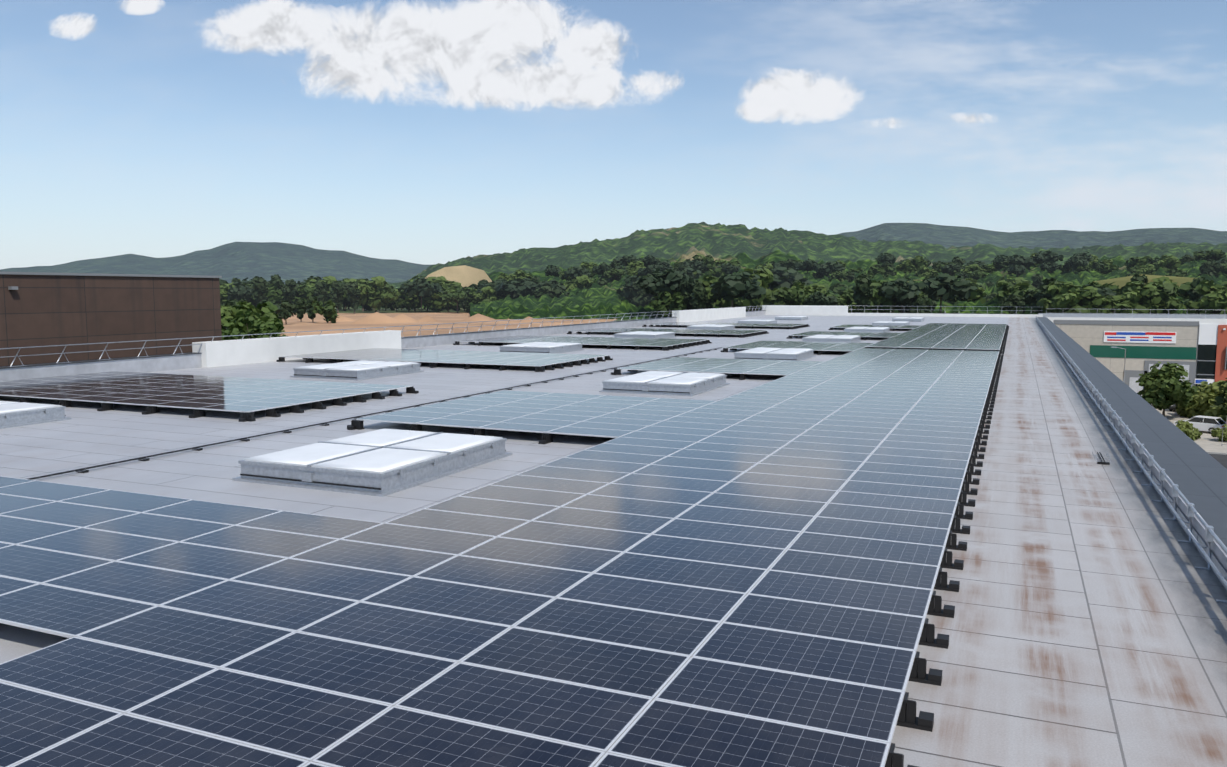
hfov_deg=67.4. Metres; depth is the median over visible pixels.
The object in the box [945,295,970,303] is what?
round tree
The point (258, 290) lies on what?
poplar tree
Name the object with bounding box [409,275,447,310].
round tree
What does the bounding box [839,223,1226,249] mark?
hill
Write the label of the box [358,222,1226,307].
hill
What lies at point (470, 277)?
cut slope earth
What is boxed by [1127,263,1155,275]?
round tree
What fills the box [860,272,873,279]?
round tree
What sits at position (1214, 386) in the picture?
tree
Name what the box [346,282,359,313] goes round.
poplar tree
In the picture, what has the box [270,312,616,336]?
construction dirt
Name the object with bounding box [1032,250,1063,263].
pine tree
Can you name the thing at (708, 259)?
round tree
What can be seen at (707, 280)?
round tree
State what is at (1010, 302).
round tree
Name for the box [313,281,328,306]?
poplar tree
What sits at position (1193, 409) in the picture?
tree
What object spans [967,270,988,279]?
round tree
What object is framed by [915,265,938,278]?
round tree
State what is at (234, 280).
poplar tree
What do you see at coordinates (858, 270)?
round tree
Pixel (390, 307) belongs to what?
round tree
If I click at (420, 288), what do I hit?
pine tree
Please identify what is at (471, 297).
round tree
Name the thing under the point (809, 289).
round tree
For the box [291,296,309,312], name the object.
round tree
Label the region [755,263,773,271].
round tree
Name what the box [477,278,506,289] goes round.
pine tree
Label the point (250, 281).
pine tree
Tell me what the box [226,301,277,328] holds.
round tree
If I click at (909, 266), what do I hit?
round tree
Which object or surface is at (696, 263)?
pine tree
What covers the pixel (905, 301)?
pine tree
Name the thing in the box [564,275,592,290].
round tree
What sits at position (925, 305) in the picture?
round tree
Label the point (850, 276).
round tree
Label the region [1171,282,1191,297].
round tree
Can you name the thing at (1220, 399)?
round tree
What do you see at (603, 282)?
poplar tree
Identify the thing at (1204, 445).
pavement
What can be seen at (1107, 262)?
round tree
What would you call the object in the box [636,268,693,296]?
round tree
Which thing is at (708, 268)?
pine tree
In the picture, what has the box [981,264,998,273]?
round tree
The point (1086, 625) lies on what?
roof slab
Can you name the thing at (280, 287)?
poplar tree
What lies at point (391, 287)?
pine tree
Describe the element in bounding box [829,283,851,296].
round tree
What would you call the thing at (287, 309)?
round tree
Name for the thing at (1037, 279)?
poplar tree
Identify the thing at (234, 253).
hill
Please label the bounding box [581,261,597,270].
round tree
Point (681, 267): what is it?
round tree
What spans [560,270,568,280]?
pine tree
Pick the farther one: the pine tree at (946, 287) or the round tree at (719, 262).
the round tree at (719, 262)
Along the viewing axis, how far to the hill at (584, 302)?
542.49 m
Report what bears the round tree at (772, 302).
on the ground
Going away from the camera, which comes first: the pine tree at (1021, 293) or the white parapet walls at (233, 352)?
the white parapet walls at (233, 352)
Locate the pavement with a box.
[1156,409,1226,452]
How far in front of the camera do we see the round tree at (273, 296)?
615.09 m
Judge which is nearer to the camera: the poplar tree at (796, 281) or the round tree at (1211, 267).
the poplar tree at (796, 281)
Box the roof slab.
[0,313,1226,766]
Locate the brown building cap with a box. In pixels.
[0,272,221,289]
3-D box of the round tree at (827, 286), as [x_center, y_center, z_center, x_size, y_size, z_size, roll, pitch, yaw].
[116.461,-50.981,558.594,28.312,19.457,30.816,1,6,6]
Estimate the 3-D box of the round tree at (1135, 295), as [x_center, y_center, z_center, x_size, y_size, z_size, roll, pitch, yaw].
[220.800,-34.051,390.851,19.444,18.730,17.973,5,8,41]
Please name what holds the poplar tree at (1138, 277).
on the ground
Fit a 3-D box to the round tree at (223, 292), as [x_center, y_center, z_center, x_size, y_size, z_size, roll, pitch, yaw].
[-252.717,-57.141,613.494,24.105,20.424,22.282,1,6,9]
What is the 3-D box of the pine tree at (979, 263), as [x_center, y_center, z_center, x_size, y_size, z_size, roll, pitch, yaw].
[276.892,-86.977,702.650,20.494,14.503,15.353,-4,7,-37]
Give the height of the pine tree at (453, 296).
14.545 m
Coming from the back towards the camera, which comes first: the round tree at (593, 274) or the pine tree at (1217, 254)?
the round tree at (593, 274)
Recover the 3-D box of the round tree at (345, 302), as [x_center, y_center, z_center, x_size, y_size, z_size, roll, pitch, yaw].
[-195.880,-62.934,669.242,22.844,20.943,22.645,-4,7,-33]
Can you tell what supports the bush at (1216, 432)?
on the ground
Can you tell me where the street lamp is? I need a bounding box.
[1111,347,1125,381]
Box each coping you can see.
[0,310,765,368]
[1038,317,1226,546]
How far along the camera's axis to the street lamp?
110.94 m
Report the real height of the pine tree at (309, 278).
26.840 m
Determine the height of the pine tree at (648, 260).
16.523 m
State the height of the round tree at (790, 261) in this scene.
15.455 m
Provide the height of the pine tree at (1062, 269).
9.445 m
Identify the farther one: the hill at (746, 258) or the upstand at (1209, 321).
the hill at (746, 258)
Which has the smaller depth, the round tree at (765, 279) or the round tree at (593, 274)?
the round tree at (765, 279)
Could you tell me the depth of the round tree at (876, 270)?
645.09 m
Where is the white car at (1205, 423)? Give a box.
[1174,415,1225,433]
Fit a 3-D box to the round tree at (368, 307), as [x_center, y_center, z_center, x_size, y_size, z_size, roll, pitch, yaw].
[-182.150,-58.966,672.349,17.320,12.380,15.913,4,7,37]
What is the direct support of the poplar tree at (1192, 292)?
on the ground
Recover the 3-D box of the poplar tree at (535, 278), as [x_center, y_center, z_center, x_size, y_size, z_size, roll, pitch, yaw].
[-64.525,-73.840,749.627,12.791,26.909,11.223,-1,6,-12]
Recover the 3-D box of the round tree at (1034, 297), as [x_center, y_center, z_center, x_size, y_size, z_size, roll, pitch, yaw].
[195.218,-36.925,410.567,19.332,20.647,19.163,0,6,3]
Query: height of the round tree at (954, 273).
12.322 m
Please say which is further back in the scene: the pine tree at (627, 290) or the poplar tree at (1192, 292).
the pine tree at (627, 290)
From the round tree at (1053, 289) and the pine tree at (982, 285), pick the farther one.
the pine tree at (982, 285)
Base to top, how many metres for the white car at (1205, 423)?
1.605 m
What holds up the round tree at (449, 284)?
on the ground
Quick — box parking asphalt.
[1210,454,1226,468]
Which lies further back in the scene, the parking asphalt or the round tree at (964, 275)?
the round tree at (964, 275)
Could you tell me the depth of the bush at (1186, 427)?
87.10 m
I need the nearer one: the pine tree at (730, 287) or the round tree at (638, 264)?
the pine tree at (730, 287)
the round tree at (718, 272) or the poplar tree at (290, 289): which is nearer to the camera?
the poplar tree at (290, 289)
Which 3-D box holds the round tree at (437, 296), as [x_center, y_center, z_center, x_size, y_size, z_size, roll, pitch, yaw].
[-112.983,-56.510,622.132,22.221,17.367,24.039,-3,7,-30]
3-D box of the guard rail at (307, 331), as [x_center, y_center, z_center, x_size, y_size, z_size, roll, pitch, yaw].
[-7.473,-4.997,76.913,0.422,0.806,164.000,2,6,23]
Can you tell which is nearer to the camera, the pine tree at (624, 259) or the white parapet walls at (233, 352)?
the white parapet walls at (233, 352)
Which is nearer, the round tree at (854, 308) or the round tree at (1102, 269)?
the round tree at (854, 308)
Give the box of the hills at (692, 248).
[5,223,1226,286]
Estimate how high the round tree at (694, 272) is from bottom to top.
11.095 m
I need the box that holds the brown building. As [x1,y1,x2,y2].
[0,274,221,366]
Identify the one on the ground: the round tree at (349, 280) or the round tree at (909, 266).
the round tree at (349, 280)
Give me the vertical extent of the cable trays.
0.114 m
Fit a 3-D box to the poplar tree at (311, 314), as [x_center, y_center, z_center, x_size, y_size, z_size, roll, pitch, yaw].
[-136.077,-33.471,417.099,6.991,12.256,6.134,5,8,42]
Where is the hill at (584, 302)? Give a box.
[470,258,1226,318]
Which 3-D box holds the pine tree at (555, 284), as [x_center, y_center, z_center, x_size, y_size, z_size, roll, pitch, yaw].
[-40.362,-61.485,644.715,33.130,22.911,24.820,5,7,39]
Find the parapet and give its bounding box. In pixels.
[0,311,765,380]
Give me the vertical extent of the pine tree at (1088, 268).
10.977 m
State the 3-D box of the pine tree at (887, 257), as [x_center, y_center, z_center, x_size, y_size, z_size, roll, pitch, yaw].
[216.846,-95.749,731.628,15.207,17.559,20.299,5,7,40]
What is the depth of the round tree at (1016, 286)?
483.89 m
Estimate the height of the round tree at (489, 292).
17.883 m
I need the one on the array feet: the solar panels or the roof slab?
the solar panels
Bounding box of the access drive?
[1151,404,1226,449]
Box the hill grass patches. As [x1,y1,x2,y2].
[907,274,1213,287]
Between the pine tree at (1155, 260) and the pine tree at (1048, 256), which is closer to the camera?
the pine tree at (1155, 260)
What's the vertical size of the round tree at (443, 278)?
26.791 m
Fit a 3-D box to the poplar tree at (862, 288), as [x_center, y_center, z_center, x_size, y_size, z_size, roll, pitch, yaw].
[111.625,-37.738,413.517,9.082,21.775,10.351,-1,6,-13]
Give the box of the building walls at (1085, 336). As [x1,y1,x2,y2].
[1055,324,1198,385]
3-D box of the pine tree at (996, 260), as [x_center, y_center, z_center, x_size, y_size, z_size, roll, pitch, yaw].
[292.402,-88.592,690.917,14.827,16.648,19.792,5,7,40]
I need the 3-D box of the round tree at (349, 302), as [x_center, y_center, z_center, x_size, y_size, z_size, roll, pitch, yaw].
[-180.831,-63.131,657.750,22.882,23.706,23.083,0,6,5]
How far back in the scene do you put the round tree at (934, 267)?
732.86 m
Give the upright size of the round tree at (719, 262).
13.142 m
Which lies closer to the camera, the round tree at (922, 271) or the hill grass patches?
the hill grass patches
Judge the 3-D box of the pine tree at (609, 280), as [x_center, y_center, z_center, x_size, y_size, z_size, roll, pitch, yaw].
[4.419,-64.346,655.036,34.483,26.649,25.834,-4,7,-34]
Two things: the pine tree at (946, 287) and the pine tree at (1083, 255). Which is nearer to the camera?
the pine tree at (946, 287)
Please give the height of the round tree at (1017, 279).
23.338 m
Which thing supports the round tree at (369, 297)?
on the ground
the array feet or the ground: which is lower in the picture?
the array feet
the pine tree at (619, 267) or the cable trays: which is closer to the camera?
the cable trays
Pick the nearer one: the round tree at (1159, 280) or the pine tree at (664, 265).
the round tree at (1159, 280)
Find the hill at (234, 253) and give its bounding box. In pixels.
[0,242,430,283]
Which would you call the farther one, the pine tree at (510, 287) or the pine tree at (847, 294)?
the pine tree at (510, 287)
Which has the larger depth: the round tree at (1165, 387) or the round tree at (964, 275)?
the round tree at (964, 275)
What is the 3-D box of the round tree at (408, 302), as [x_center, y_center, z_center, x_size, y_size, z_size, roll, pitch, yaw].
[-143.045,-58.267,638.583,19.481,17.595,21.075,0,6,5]
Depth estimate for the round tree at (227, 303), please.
275.33 m
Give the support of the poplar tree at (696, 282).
on the ground
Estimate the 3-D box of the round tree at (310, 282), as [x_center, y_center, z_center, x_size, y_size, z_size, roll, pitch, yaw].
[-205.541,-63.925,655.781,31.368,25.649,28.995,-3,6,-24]
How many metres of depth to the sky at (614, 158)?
508.59 m
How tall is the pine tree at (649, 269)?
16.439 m
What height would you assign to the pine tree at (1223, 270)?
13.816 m
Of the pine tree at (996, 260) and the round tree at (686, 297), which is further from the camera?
the pine tree at (996, 260)
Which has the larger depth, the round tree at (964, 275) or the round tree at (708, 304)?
the round tree at (964, 275)
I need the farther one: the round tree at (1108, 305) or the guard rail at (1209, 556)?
the round tree at (1108, 305)
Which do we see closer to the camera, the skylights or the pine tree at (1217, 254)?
the skylights
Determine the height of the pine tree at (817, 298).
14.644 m
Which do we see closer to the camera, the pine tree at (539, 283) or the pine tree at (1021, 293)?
the pine tree at (1021, 293)
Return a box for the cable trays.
[21,347,1110,521]
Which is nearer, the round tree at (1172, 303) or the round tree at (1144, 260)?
the round tree at (1172, 303)
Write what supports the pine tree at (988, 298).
on the ground
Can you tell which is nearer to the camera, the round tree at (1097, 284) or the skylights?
the skylights
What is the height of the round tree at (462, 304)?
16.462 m
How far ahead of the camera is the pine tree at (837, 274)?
619.50 m
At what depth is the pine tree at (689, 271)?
642.50 m
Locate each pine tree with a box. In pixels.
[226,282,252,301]
[240,277,252,283]
[258,300,281,313]
[297,276,321,283]
[378,282,394,311]
[402,277,441,312]
[442,291,466,312]
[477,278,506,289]
[492,278,541,297]
[524,279,543,286]
[544,265,560,276]
[544,279,566,290]
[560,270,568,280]
[564,266,591,278]
[577,277,603,288]
[592,262,611,275]
[604,268,625,279]
[606,275,629,283]
[613,254,639,265]
[614,265,627,272]
[616,275,642,297]
[636,264,661,275]
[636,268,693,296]
[639,255,657,265]
[655,260,673,272]
[674,267,701,279]
[683,259,706,270]
[701,264,715,271]
[709,271,765,306]
[713,263,740,275]
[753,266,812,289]
[763,260,783,268]
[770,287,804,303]
[793,259,819,273]
[803,291,837,305]
[815,260,845,280]
[824,296,846,305]
[830,271,847,280]
[840,289,854,304]
[870,280,888,290]
[875,252,896,263]
[877,277,920,312]
[890,292,913,312]
[911,256,930,266]
[914,273,977,313]
[941,263,962,275]
[963,261,987,267]
[977,282,985,289]
[985,295,996,301]
[991,254,1009,264]
[1004,254,1034,267]
[1006,264,1026,275]
[1018,288,1040,301]
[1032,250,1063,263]
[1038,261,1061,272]
[1060,265,1071,271]
[1063,255,1088,273]
[1070,251,1093,262]
[1074,265,1092,271]
[1079,284,1116,307]
[1117,280,1176,301]
[1148,258,1158,264]
[1193,249,1225,260]
[1215,257,1226,263]
[1219,263,1226,274]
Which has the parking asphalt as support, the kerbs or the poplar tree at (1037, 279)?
the kerbs
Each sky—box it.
[0,0,1226,316]
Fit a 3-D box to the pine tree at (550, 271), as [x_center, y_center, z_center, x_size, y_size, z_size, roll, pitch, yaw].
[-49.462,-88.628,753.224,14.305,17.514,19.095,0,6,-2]
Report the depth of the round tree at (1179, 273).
547.96 m
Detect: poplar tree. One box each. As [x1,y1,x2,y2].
[231,278,240,283]
[250,276,268,303]
[269,274,285,293]
[272,279,283,300]
[283,279,296,304]
[296,299,306,321]
[306,296,317,322]
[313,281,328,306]
[329,281,344,312]
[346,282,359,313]
[532,276,540,281]
[597,279,607,286]
[686,280,702,309]
[690,285,707,308]
[791,279,801,286]
[851,275,873,312]
[986,281,993,287]
[1029,274,1042,288]
[1130,274,1147,282]
[1187,277,1210,300]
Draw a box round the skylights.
[0,316,924,496]
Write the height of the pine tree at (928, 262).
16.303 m
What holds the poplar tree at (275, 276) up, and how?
on the ground
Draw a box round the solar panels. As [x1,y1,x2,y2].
[0,322,1006,766]
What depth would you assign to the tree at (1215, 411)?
93.71 m
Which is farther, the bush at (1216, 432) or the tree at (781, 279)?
the tree at (781, 279)
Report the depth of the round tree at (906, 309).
433.36 m
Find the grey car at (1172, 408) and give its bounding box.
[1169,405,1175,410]
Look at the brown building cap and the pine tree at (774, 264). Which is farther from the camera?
the pine tree at (774, 264)
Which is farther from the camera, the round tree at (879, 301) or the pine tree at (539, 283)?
the pine tree at (539, 283)
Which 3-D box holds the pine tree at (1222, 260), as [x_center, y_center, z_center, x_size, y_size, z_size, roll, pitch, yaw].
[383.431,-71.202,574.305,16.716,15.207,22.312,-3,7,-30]
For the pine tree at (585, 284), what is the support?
on the ground
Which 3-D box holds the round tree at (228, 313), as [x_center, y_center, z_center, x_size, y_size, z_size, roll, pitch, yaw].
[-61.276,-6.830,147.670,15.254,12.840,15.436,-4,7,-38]
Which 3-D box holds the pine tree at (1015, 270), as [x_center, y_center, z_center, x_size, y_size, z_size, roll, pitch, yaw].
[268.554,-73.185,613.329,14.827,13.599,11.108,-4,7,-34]
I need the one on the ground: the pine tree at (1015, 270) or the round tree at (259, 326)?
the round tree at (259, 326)
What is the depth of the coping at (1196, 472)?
20.50 m
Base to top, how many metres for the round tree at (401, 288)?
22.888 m
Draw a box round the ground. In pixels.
[282,307,636,320]
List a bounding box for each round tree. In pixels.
[219,279,228,284]
[220,282,235,304]
[220,301,282,340]
[221,300,239,328]
[222,310,285,339]
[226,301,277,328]
[243,283,282,305]
[277,300,297,323]
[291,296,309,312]
[295,284,326,309]
[306,276,347,305]
[312,300,338,322]
[339,278,355,306]
[340,283,350,310]
[346,279,365,310]
[356,276,397,311]
[364,304,372,310]
[383,293,395,310]
[389,294,405,311]
[393,290,420,311]
[398,281,415,310]
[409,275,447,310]
[422,294,450,312]
[426,276,446,282]
[430,287,460,311]
[445,280,461,290]
[459,289,470,308]
[464,287,477,312]
[469,279,488,288]
[474,286,507,303]
[498,273,516,280]
[512,269,532,279]
[532,284,563,298]
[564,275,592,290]
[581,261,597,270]
[583,267,595,277]
[609,262,619,267]
[626,260,644,274]
[630,283,655,306]
[633,267,645,276]
[649,290,684,317]
[673,264,689,275]
[681,295,688,309]
[682,289,691,309]
[692,254,713,265]
[692,270,699,277]
[701,275,730,307]
[703,292,716,308]
[707,267,725,277]
[714,259,727,266]
[722,267,776,310]
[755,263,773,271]
[765,296,806,304]
[771,287,803,304]
[780,258,799,270]
[791,282,826,293]
[799,285,813,294]
[812,270,823,278]
[812,283,829,291]
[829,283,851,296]
[836,260,846,267]
[838,295,858,312]
[843,271,855,281]
[848,268,863,272]
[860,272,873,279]
[867,266,893,277]
[868,288,895,312]
[874,261,896,276]
[894,294,921,312]
[896,261,914,272]
[902,256,927,270]
[913,296,937,312]
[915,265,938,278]
[932,261,944,272]
[935,263,951,274]
[939,262,960,275]
[942,278,986,303]
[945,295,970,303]
[947,256,965,271]
[957,272,967,277]
[961,264,988,273]
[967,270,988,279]
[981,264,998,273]
[986,276,1039,297]
[993,282,1037,304]
[994,261,1007,271]
[997,282,1031,302]
[998,294,1025,313]
[1024,278,1063,313]
[1036,280,1081,312]
[1046,283,1102,313]
[1087,259,1097,267]
[1088,281,1118,291]
[1090,262,1103,269]
[1090,295,1137,313]
[1094,264,1118,274]
[1100,259,1112,266]
[1113,281,1161,313]
[1125,256,1154,271]
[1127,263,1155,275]
[1135,361,1198,416]
[1149,276,1172,284]
[1152,281,1182,313]
[1153,255,1181,272]
[1166,269,1187,276]
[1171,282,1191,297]
[1178,255,1195,265]
[1181,279,1226,314]
[1197,259,1223,276]
[1198,300,1221,314]
[1212,378,1226,408]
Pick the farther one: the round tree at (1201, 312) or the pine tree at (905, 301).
the pine tree at (905, 301)
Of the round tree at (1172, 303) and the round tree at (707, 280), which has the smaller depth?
the round tree at (1172, 303)
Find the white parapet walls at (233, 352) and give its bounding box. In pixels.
[192,305,847,367]
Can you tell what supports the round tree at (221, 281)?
on the ground
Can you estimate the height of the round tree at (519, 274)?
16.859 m
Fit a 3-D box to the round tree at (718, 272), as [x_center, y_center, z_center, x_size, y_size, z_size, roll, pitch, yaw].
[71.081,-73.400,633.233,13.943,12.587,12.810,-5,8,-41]
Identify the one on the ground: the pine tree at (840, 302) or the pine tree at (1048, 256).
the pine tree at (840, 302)
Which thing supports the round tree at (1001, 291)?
on the ground
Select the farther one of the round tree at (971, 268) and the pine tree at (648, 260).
the pine tree at (648, 260)
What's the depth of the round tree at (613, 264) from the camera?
753.70 m
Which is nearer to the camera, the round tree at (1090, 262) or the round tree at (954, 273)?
the round tree at (1090, 262)
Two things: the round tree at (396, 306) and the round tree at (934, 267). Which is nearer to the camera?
the round tree at (396, 306)
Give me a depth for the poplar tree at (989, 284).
562.98 m
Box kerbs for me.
[1207,452,1226,454]
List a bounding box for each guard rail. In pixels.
[0,305,766,366]
[794,305,1226,318]
[1035,316,1226,602]
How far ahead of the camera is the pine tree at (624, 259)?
757.34 m
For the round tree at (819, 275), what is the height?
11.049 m
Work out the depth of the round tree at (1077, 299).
382.42 m
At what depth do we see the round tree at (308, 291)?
619.32 m
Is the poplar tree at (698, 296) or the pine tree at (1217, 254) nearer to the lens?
the poplar tree at (698, 296)
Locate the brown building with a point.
(42, 310)
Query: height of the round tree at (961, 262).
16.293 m
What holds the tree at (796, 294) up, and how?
on the ground
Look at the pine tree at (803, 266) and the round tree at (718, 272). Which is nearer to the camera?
the round tree at (718, 272)
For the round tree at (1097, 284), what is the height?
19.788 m
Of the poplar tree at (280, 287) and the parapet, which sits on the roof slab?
the parapet
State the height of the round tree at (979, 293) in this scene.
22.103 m
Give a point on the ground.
(359, 310)
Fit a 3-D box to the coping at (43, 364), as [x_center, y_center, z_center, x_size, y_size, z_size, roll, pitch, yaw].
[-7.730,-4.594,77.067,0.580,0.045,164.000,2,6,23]
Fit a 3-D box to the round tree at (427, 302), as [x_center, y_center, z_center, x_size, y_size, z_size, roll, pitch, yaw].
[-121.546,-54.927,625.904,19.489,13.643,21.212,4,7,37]
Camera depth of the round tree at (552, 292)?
590.09 m
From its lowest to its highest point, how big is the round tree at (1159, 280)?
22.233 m
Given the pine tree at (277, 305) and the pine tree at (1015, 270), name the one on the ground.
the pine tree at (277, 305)
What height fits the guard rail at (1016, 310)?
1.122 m
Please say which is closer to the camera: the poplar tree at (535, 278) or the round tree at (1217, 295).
the round tree at (1217, 295)
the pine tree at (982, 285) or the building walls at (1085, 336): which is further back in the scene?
the pine tree at (982, 285)
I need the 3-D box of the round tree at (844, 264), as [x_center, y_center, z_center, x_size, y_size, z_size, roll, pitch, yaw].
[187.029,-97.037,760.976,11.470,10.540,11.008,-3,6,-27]
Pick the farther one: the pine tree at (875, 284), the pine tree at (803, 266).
the pine tree at (803, 266)
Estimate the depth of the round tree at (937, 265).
714.38 m
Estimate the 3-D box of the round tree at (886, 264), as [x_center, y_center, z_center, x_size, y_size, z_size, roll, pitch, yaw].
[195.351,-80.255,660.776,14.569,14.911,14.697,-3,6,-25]
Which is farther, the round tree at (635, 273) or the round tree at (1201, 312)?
the round tree at (635, 273)
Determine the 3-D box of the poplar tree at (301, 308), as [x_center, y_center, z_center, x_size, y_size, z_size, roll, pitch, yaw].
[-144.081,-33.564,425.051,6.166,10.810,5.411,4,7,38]
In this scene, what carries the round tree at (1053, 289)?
on the ground
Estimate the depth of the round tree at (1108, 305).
382.72 m
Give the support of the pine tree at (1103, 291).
on the ground
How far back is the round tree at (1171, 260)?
589.07 m
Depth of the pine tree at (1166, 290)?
390.01 m
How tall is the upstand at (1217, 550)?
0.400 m
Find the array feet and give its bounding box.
[19,324,1008,766]
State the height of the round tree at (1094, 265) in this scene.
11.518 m
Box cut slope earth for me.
[425,265,491,286]
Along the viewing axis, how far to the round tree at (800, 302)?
439.37 m
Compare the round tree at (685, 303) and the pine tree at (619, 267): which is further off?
the pine tree at (619, 267)
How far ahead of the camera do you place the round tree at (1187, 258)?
653.91 m
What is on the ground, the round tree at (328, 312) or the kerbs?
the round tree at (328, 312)
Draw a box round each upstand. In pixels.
[847,313,1226,324]
[1050,337,1226,589]
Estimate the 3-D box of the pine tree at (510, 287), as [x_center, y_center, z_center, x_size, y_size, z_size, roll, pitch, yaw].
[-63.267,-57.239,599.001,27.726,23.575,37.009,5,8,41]
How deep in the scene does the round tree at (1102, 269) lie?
627.24 m
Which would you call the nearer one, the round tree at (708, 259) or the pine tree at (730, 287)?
the pine tree at (730, 287)
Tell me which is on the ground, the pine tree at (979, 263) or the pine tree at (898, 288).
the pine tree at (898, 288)
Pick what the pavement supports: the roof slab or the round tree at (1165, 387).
the round tree at (1165, 387)
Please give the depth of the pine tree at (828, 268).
633.44 m

